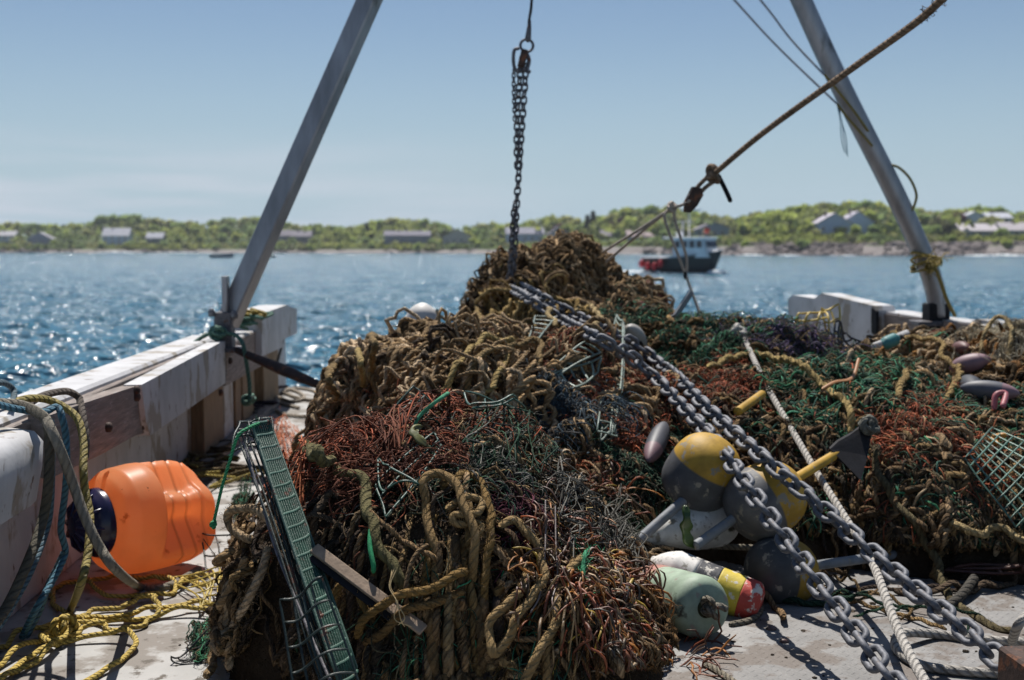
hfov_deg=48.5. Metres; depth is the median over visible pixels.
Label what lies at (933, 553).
rope
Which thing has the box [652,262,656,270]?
red buoy
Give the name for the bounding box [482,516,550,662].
rope
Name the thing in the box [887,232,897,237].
spring tree
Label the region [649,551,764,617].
lobster buoy
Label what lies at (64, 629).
rope coil
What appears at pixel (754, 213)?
spring tree
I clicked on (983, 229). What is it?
house
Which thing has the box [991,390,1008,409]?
strap
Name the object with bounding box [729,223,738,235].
pale tree
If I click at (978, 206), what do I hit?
dark tree
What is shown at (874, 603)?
deck grit
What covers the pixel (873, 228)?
dark tree
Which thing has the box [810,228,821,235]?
spring tree
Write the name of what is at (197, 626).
twine bunch
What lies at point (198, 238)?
dark tree
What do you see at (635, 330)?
buoy
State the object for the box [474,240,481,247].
spring tree
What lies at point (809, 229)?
spring tree
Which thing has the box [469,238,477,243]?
spring tree
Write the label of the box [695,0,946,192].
stay rope
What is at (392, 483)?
trap piece
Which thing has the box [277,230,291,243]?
house
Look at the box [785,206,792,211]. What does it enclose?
spring tree
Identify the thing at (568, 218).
spring tree
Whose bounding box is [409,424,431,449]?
kelp leaf
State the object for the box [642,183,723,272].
lobster boat
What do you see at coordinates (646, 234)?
house
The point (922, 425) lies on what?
net mass
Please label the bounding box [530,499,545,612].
wire
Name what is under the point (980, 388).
float
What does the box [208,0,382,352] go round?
gallows post
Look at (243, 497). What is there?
net mass
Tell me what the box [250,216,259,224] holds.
spring tree
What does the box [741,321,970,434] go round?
net mass
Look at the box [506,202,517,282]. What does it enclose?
hoist chain
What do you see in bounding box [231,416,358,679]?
lobster trap
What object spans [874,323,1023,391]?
rope tangle
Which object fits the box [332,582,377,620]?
rope
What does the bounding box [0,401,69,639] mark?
rope
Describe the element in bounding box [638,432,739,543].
spar buoy
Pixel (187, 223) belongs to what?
spring tree
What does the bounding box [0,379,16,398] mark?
rope
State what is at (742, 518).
spar buoy
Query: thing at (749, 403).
stick
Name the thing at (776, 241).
spring tree
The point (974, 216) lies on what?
house
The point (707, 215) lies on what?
spring tree
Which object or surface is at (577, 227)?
dark tree
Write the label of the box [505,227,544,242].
house
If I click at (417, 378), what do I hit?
rope tangle
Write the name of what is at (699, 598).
lobster buoy
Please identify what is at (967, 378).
float
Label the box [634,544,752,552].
rope
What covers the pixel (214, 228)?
spring tree
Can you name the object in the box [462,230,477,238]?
spring tree
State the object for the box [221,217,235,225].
dark tree
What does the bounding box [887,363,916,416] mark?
rope
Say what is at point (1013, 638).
white rope
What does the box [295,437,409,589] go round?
rope
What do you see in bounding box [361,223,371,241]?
spruce
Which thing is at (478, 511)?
rope
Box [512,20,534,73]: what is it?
hook block
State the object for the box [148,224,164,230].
spring tree
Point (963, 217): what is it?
purple tree
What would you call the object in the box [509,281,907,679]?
galvanised chain
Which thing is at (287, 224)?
spring tree
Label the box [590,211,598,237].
spruce
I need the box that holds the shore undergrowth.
[0,201,1023,250]
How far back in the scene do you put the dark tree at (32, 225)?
711.84 m
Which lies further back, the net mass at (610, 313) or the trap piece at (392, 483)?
the net mass at (610, 313)
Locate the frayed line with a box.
[837,107,847,156]
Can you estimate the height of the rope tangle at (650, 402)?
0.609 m
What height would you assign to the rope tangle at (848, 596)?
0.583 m
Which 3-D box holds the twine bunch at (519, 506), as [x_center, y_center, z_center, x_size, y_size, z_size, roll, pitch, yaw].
[0.061,0.505,2.950,0.318,0.300,0.397,0,5,-3]
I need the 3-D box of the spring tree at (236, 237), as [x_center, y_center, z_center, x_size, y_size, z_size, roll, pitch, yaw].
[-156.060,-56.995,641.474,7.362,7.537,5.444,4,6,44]
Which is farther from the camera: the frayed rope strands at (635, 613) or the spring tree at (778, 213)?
the spring tree at (778, 213)
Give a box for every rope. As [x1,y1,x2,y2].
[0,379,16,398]
[0,398,201,591]
[0,401,54,625]
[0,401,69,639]
[0,418,54,630]
[16,394,93,613]
[26,550,65,638]
[30,388,89,457]
[194,325,255,405]
[197,556,252,679]
[211,546,235,599]
[220,498,283,548]
[220,545,272,672]
[276,340,283,361]
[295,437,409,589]
[323,328,378,400]
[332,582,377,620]
[351,564,471,639]
[354,347,365,387]
[359,584,464,646]
[417,468,480,608]
[417,513,460,671]
[439,329,517,401]
[439,467,500,603]
[443,535,473,674]
[445,492,487,536]
[458,334,545,399]
[460,538,483,676]
[472,287,536,337]
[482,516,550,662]
[485,654,521,675]
[518,550,591,679]
[540,544,578,679]
[545,299,602,327]
[595,199,690,256]
[606,212,668,263]
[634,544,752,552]
[663,201,700,315]
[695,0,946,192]
[703,349,855,434]
[703,662,735,679]
[728,601,763,626]
[729,323,929,679]
[733,0,836,103]
[759,0,823,74]
[870,419,1010,633]
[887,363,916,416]
[890,327,965,402]
[890,612,1023,678]
[892,164,917,210]
[944,574,978,608]
[948,515,1023,546]
[977,312,1018,359]
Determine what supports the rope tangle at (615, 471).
on the net mass at (629, 461)
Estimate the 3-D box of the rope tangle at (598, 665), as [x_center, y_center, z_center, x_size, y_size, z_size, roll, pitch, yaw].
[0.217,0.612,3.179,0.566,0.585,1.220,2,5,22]
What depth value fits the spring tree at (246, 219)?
701.55 m
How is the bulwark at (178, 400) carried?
on the deck
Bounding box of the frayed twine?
[389,569,411,626]
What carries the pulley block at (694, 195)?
hanging from the stay rope at (712, 171)
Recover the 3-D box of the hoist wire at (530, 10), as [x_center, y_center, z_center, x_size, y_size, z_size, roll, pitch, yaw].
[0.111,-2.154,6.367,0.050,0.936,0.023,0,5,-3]
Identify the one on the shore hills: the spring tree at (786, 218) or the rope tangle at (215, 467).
the spring tree at (786, 218)
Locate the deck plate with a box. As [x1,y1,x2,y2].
[662,561,1023,679]
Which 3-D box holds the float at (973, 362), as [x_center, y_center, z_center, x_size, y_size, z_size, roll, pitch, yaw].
[2.183,0.114,5.420,0.189,0.105,0.094,3,5,30]
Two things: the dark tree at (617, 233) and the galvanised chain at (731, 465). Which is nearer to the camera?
the galvanised chain at (731, 465)
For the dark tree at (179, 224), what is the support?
on the shore hills
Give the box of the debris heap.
[225,258,1023,679]
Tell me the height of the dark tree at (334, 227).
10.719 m
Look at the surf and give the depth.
372.41 m
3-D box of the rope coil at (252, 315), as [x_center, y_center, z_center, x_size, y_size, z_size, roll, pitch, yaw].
[-1.596,-0.134,6.921,0.273,0.156,0.330,0,5,-3]
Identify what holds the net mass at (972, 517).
on the rope tangle at (889, 472)
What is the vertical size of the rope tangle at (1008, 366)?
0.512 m
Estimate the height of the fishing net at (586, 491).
0.554 m
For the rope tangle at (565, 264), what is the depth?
6.77 m
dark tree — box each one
[21,222,36,236]
[67,238,75,243]
[94,215,108,230]
[97,242,104,248]
[107,214,120,227]
[120,213,143,227]
[169,222,185,230]
[195,235,205,242]
[209,220,224,226]
[212,244,220,249]
[216,233,228,242]
[217,224,232,236]
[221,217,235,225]
[246,225,254,237]
[330,225,345,230]
[361,237,369,242]
[368,242,375,248]
[375,219,383,231]
[419,218,431,229]
[428,239,435,244]
[430,221,444,236]
[472,228,484,240]
[540,216,550,231]
[574,224,583,232]
[609,209,621,213]
[613,229,622,238]
[634,208,643,219]
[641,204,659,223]
[659,229,667,239]
[736,222,752,235]
[751,226,765,234]
[795,239,810,248]
[855,199,875,212]
[867,224,882,233]
[916,211,932,225]
[923,225,941,234]
[969,204,986,211]
[993,206,1008,212]
[993,227,1010,236]
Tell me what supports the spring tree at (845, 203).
on the shore hills
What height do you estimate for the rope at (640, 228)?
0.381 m
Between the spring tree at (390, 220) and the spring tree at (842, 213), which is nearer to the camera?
the spring tree at (842, 213)
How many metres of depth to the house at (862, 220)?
398.90 m
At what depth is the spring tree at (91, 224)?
705.94 m
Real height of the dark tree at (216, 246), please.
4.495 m
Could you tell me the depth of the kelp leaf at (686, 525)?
3.71 m
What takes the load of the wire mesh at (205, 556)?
on the deck
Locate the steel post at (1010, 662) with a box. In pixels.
[998,646,1023,679]
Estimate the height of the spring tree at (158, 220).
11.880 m
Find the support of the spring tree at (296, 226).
on the shore hills
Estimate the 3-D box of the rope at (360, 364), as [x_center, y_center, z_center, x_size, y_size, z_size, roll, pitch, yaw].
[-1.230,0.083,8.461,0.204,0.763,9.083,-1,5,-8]
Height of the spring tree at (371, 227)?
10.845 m
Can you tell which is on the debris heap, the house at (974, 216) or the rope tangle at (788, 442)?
the rope tangle at (788, 442)
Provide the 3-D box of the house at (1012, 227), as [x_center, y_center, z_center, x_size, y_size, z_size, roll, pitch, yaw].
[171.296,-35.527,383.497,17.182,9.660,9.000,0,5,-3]
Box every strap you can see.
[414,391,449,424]
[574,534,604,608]
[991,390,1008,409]
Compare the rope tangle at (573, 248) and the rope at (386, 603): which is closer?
the rope at (386, 603)
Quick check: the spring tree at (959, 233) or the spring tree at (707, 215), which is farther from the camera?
the spring tree at (707, 215)
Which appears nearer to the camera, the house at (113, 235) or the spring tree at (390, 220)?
the house at (113, 235)
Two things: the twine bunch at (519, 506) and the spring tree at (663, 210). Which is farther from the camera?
the spring tree at (663, 210)
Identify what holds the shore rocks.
on the shore hills
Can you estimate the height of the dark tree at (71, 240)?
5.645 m
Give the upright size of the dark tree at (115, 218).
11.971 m
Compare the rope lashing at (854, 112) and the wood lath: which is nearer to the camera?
the wood lath
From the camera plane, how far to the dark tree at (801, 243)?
367.62 m
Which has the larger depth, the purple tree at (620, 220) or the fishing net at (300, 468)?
the purple tree at (620, 220)
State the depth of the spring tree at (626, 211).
559.27 m
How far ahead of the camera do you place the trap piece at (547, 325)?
5.22 m
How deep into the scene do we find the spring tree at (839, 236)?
366.55 m
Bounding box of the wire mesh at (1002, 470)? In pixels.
[965,426,1023,527]
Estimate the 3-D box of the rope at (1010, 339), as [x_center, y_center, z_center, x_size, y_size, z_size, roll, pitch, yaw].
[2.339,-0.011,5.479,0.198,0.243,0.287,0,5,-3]
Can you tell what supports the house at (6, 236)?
on the shore hills
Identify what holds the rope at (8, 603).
hanging from the bulwark at (178, 400)
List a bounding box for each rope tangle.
[181,439,264,488]
[203,513,260,658]
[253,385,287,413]
[257,481,442,679]
[288,338,524,465]
[304,318,635,452]
[313,316,438,437]
[358,305,630,437]
[399,502,511,679]
[423,384,654,532]
[454,509,655,679]
[458,233,617,320]
[458,465,679,679]
[461,228,683,336]
[469,399,771,520]
[478,263,617,339]
[512,377,665,544]
[520,238,664,309]
[521,295,835,369]
[542,265,718,325]
[553,344,728,457]
[585,542,681,678]
[611,350,1023,551]
[691,379,1023,581]
[733,405,1023,630]
[738,315,1023,388]
[747,344,1023,550]
[848,406,1023,555]
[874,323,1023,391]
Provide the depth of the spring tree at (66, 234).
672.47 m
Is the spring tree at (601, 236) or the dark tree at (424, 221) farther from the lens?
the dark tree at (424, 221)
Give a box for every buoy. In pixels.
[65,460,215,573]
[625,324,646,350]
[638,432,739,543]
[639,259,643,267]
[641,565,728,637]
[645,262,650,269]
[646,507,737,549]
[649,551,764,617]
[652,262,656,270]
[657,260,662,267]
[693,462,806,549]
[743,537,896,602]
[871,330,909,347]
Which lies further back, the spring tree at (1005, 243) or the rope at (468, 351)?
the spring tree at (1005, 243)
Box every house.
[0,230,18,242]
[26,231,55,244]
[101,227,132,244]
[145,231,166,244]
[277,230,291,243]
[291,229,312,243]
[384,229,430,244]
[442,228,472,243]
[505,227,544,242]
[546,225,565,237]
[599,230,615,238]
[625,230,657,239]
[692,222,729,236]
[812,211,853,233]
[843,209,874,234]
[952,223,997,236]
[964,210,984,222]
[981,211,1013,221]
[995,220,1023,234]
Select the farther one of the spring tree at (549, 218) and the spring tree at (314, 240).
the spring tree at (314, 240)
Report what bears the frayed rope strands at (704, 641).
on the deck plate
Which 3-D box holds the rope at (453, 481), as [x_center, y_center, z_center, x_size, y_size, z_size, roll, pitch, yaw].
[-0.154,0.562,2.805,0.170,0.453,0.284,0,5,-3]
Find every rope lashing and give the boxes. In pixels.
[824,74,872,146]
[910,246,956,316]
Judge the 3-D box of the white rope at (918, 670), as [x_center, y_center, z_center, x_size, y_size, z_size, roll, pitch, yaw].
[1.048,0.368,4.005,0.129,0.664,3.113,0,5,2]
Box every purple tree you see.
[608,217,624,231]
[935,213,967,223]
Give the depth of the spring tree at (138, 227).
672.79 m
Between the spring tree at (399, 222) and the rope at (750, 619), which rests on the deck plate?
the rope at (750, 619)
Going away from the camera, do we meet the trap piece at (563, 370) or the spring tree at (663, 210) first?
the trap piece at (563, 370)
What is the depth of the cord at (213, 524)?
2.94 m
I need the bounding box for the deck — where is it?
[0,388,315,679]
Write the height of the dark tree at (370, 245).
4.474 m
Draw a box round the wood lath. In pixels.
[309,544,426,634]
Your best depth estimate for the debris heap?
2.97 m
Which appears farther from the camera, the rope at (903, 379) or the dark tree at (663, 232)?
the dark tree at (663, 232)
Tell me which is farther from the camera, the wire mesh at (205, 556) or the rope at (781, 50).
the rope at (781, 50)
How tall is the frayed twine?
0.122 m
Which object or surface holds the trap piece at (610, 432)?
on the net mass at (629, 461)
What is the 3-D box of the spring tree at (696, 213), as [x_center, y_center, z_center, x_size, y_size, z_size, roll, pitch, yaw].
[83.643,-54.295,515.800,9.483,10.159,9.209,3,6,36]
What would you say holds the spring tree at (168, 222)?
on the shore hills
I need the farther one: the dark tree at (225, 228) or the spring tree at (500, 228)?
the dark tree at (225, 228)
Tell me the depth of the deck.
3.47 m
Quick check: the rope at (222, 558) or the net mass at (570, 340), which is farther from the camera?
the net mass at (570, 340)
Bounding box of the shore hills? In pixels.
[5,224,1023,255]
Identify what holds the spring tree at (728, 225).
on the shore hills
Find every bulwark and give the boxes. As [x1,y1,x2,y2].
[0,305,296,617]
[788,293,1003,344]
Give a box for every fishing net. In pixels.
[262,406,308,515]
[293,386,469,476]
[310,425,475,513]
[458,400,572,478]
[541,453,650,571]
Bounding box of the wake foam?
[623,270,727,273]
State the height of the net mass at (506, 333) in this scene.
0.504 m
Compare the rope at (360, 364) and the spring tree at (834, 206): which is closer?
the rope at (360, 364)
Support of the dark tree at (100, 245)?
on the shore hills
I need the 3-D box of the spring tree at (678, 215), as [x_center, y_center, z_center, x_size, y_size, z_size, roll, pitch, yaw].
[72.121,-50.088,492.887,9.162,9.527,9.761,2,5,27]
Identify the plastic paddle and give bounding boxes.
[670,290,693,318]
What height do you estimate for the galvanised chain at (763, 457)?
0.850 m
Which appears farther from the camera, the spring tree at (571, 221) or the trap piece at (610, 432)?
the spring tree at (571, 221)
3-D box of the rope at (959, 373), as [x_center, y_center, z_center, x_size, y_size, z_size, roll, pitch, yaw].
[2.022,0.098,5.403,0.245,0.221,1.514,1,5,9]
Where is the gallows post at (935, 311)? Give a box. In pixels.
[790,0,949,331]
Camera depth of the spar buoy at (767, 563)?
3.68 m
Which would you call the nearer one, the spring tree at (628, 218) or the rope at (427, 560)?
the rope at (427, 560)
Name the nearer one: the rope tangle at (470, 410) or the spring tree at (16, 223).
the rope tangle at (470, 410)
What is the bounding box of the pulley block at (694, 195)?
[683,186,702,212]
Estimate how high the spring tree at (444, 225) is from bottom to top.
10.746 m
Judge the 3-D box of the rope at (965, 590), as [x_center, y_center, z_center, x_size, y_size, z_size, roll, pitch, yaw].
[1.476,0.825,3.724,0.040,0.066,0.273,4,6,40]
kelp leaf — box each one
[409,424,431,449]
[679,505,694,548]
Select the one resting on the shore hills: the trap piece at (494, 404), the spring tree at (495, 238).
the spring tree at (495, 238)
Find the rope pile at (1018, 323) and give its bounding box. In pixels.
[903,314,1023,374]
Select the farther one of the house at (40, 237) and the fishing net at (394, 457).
the house at (40, 237)
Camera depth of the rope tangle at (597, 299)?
6.79 m
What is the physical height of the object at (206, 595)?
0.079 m
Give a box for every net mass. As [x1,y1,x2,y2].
[231,474,256,521]
[252,368,557,559]
[375,411,590,546]
[416,323,640,421]
[510,322,640,393]
[520,353,652,453]
[544,355,730,485]
[553,400,745,551]
[582,265,680,339]
[601,276,672,324]
[632,295,840,371]
[650,327,1023,549]
[673,348,795,421]
[702,314,872,359]
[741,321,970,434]
[812,363,1023,551]
[857,423,1023,554]
[910,381,1023,457]
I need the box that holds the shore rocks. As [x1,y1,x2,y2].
[0,240,1023,255]
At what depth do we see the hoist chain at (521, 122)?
6.45 m
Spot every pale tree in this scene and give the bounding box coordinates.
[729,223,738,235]
[925,218,942,226]
[938,220,954,235]
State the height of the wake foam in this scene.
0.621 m
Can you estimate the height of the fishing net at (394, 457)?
0.209 m
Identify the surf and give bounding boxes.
[98,251,1023,255]
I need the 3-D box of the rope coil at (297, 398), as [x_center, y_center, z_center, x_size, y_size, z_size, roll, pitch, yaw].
[-1.626,0.452,8.611,0.365,0.025,1.798,-1,5,-9]
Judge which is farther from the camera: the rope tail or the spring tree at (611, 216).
the spring tree at (611, 216)
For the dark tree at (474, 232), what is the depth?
597.12 m
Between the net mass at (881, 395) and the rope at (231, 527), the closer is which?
the rope at (231, 527)
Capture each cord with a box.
[209,416,259,528]
[367,529,375,573]
[559,464,634,502]
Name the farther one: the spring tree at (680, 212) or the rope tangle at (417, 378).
the spring tree at (680, 212)
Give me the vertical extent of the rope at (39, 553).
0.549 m
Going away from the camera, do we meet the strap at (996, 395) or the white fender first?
the strap at (996, 395)
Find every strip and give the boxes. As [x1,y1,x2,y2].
[821,358,859,389]
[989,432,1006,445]
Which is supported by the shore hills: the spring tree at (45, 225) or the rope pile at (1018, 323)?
the spring tree at (45, 225)
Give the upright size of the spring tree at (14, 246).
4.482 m
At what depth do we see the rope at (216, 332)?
6.11 m
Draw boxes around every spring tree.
[1,221,14,229]
[10,221,23,230]
[11,243,18,249]
[40,223,50,231]
[48,224,62,236]
[63,229,73,238]
[64,222,77,231]
[74,223,83,229]
[77,229,90,239]
[85,221,97,234]
[134,223,147,237]
[143,219,149,229]
[148,217,165,230]
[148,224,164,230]
[162,219,176,232]
[173,227,185,236]
[173,235,183,243]
[183,220,192,234]
[189,222,204,233]
[190,227,201,233]
[209,225,219,238]
[229,232,240,241]
[237,217,249,230]
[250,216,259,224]
[283,222,291,228]
[290,224,303,229]
[306,243,313,249]
[308,237,318,242]
[310,223,323,235]
[329,228,346,240]
[335,243,341,249]
[342,231,352,241]
[348,237,355,242]
[361,225,375,239]
[383,217,399,230]
[395,219,409,230]
[411,219,419,230]
[413,242,420,250]
[440,223,452,238]
[461,225,473,234]
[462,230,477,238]
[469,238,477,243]
[473,223,489,234]
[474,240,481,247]
[490,224,504,240]
[492,236,500,241]
[502,223,512,236]
[526,219,536,226]
[544,214,560,229]
[558,215,574,222]
[558,224,571,232]
[565,217,581,229]
[596,215,605,232]
[597,233,604,239]
[603,213,617,221]
[620,207,633,217]
[623,216,636,229]
[649,222,660,236]
[657,205,670,213]
[667,213,687,231]
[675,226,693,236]
[677,208,687,217]
[690,211,698,226]
[692,212,710,225]
[718,217,732,227]
[740,240,749,246]
[749,211,766,223]
[751,213,773,232]
[766,209,793,232]
[772,237,781,245]
[776,225,788,235]
[781,212,798,234]
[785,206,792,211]
[792,203,814,216]
[798,221,813,233]
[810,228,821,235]
[812,204,820,220]
[816,202,834,217]
[825,203,838,211]
[834,226,845,233]
[834,233,843,239]
[839,210,852,216]
[840,200,857,206]
[847,224,861,234]
[858,234,871,240]
[862,209,879,224]
[874,201,889,208]
[883,222,895,233]
[884,213,900,233]
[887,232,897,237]
[946,235,956,240]
[954,207,972,212]
[954,230,965,236]
[972,234,982,240]
[975,215,1004,222]
[986,207,998,212]
[1000,239,1012,248]
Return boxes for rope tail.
[719,174,731,202]
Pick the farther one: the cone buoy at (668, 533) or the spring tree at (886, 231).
the spring tree at (886, 231)
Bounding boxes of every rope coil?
[0,571,222,679]
[239,307,273,329]
[275,387,315,417]
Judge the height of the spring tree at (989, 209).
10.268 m
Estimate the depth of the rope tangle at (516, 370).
4.47 m
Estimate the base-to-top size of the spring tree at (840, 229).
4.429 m
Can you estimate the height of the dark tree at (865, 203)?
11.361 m
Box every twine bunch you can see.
[182,616,210,662]
[346,514,614,679]
[489,472,566,604]
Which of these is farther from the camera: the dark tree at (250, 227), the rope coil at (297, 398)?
the dark tree at (250, 227)
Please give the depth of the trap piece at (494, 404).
3.27 m
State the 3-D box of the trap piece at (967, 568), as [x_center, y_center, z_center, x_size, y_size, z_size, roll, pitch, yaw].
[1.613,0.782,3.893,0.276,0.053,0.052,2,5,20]
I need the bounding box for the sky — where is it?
[0,0,1023,234]
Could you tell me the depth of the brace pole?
5.85 m
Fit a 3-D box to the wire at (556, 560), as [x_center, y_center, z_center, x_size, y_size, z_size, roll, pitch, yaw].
[0.108,0.540,2.838,0.016,0.196,0.288,0,5,3]
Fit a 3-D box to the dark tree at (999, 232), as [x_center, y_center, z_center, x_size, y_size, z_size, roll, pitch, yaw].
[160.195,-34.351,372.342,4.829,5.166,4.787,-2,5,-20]
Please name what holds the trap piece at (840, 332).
on the loose strands at (263, 589)
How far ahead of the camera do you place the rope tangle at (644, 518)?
4.13 m
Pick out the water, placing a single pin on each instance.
(64, 315)
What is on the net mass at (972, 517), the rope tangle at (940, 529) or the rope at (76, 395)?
the rope tangle at (940, 529)
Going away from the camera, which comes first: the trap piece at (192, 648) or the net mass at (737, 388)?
the trap piece at (192, 648)
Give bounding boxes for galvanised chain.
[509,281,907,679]
[519,282,1002,671]
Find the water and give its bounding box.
[0,253,1023,397]
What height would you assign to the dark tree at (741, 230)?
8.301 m
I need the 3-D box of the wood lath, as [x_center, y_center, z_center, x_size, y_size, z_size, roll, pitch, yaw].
[-0.349,0.597,2.730,0.318,0.180,0.036,2,5,25]
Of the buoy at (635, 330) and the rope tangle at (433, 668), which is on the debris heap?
the rope tangle at (433, 668)
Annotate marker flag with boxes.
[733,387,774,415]
[796,414,880,480]
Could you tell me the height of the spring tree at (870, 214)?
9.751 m
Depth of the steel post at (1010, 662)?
2.61 m
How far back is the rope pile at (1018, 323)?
5.54 m
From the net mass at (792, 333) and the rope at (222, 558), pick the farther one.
the net mass at (792, 333)
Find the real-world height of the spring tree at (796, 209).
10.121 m
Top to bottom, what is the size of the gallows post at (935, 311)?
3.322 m
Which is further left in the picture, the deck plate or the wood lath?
the wood lath
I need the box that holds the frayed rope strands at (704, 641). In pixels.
[680,606,741,679]
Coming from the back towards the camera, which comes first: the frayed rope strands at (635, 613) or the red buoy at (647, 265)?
the red buoy at (647, 265)
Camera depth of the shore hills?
568.96 m
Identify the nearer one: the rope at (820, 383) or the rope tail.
the rope at (820, 383)
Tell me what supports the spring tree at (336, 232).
on the shore hills
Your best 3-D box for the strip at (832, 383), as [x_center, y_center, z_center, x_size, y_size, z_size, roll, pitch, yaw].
[1.391,0.141,4.756,0.042,0.097,0.465,3,6,34]
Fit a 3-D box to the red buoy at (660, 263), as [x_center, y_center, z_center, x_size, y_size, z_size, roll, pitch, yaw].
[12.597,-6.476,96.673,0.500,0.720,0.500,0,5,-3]
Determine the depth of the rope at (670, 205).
6.23 m
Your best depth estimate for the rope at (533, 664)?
2.68 m
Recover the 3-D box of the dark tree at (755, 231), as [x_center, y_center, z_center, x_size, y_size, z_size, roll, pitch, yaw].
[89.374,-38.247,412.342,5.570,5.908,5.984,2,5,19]
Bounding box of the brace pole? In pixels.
[233,347,318,387]
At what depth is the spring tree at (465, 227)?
642.54 m
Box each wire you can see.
[527,0,532,24]
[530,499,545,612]
[551,505,557,612]
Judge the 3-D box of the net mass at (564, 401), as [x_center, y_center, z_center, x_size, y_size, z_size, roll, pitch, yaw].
[0.249,0.266,4.453,0.552,0.406,0.657,-2,5,-20]
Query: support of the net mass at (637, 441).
on the loose strands at (263, 589)
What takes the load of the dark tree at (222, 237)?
on the shore hills
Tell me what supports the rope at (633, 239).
on the debris heap
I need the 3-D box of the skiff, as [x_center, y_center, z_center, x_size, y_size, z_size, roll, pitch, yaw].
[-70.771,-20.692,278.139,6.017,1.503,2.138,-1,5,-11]
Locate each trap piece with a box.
[170,626,216,664]
[370,385,452,435]
[375,432,441,517]
[463,391,526,416]
[529,315,555,342]
[536,341,601,389]
[597,314,624,440]
[796,303,840,346]
[822,320,861,349]
[944,563,1023,575]
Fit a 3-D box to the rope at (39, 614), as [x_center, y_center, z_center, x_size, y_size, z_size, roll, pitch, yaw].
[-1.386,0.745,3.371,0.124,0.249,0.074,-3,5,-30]
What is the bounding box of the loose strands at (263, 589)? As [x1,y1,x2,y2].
[215,245,1023,679]
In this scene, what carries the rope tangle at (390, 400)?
on the loose strands at (263, 589)
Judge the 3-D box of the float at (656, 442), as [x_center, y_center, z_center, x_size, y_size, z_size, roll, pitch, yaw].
[0.541,0.379,4.244,0.076,0.118,0.298,2,5,19]
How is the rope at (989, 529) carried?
on the net mass at (972, 517)
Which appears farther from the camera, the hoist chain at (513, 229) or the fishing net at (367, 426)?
the hoist chain at (513, 229)
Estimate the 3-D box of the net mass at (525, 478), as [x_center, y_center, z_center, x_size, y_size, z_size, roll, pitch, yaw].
[-0.076,0.399,3.159,0.658,0.370,0.718,0,5,-3]
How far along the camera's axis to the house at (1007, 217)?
423.35 m
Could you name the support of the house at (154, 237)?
on the shore hills
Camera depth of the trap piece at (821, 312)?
6.17 m
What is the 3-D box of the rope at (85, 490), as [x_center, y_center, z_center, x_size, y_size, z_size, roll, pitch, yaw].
[-1.306,0.531,3.275,0.188,0.739,0.662,-3,5,-32]
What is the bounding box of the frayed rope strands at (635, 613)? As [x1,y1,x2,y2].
[505,433,677,678]
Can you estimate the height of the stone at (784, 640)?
0.020 m
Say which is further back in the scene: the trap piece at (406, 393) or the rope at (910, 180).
the rope at (910, 180)
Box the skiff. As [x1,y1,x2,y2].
[210,252,234,257]
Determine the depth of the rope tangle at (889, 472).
4.08 m
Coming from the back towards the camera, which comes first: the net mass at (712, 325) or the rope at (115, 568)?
the net mass at (712, 325)
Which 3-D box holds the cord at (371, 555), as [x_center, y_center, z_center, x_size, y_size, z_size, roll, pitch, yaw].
[-0.345,0.511,2.788,0.018,0.103,0.096,-1,5,-11]
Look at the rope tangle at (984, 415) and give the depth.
4.44 m
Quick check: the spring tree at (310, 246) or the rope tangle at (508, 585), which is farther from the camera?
the spring tree at (310, 246)
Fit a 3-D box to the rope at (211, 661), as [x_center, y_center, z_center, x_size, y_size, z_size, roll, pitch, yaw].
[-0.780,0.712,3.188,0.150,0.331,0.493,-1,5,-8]
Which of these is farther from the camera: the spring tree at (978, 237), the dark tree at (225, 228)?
the dark tree at (225, 228)
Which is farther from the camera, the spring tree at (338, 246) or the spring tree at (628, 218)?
the spring tree at (338, 246)
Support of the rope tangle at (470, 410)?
on the loose strands at (263, 589)
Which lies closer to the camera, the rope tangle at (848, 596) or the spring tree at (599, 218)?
the rope tangle at (848, 596)
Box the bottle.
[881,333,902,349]
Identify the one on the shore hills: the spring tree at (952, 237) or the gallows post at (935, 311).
the spring tree at (952, 237)
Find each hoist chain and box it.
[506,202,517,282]
[508,63,528,284]
[512,68,516,121]
[513,67,522,169]
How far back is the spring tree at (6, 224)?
718.62 m
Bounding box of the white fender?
[406,302,436,319]
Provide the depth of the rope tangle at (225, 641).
2.96 m
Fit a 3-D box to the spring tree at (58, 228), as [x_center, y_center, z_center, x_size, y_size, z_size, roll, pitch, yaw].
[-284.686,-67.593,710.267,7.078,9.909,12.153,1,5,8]
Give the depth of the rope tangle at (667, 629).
2.88 m
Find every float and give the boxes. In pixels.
[644,421,669,462]
[949,353,991,373]
[952,341,969,354]
[958,375,979,392]
[960,380,1019,399]
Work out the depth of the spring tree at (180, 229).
667.18 m
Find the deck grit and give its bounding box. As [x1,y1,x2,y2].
[125,418,1023,679]
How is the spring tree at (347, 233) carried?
on the shore hills
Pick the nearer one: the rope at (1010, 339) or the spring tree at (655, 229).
the rope at (1010, 339)
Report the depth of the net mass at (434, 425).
3.19 m
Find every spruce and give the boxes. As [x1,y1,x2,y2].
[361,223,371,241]
[582,214,591,238]
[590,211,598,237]
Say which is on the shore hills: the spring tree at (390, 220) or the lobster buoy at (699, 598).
the spring tree at (390, 220)

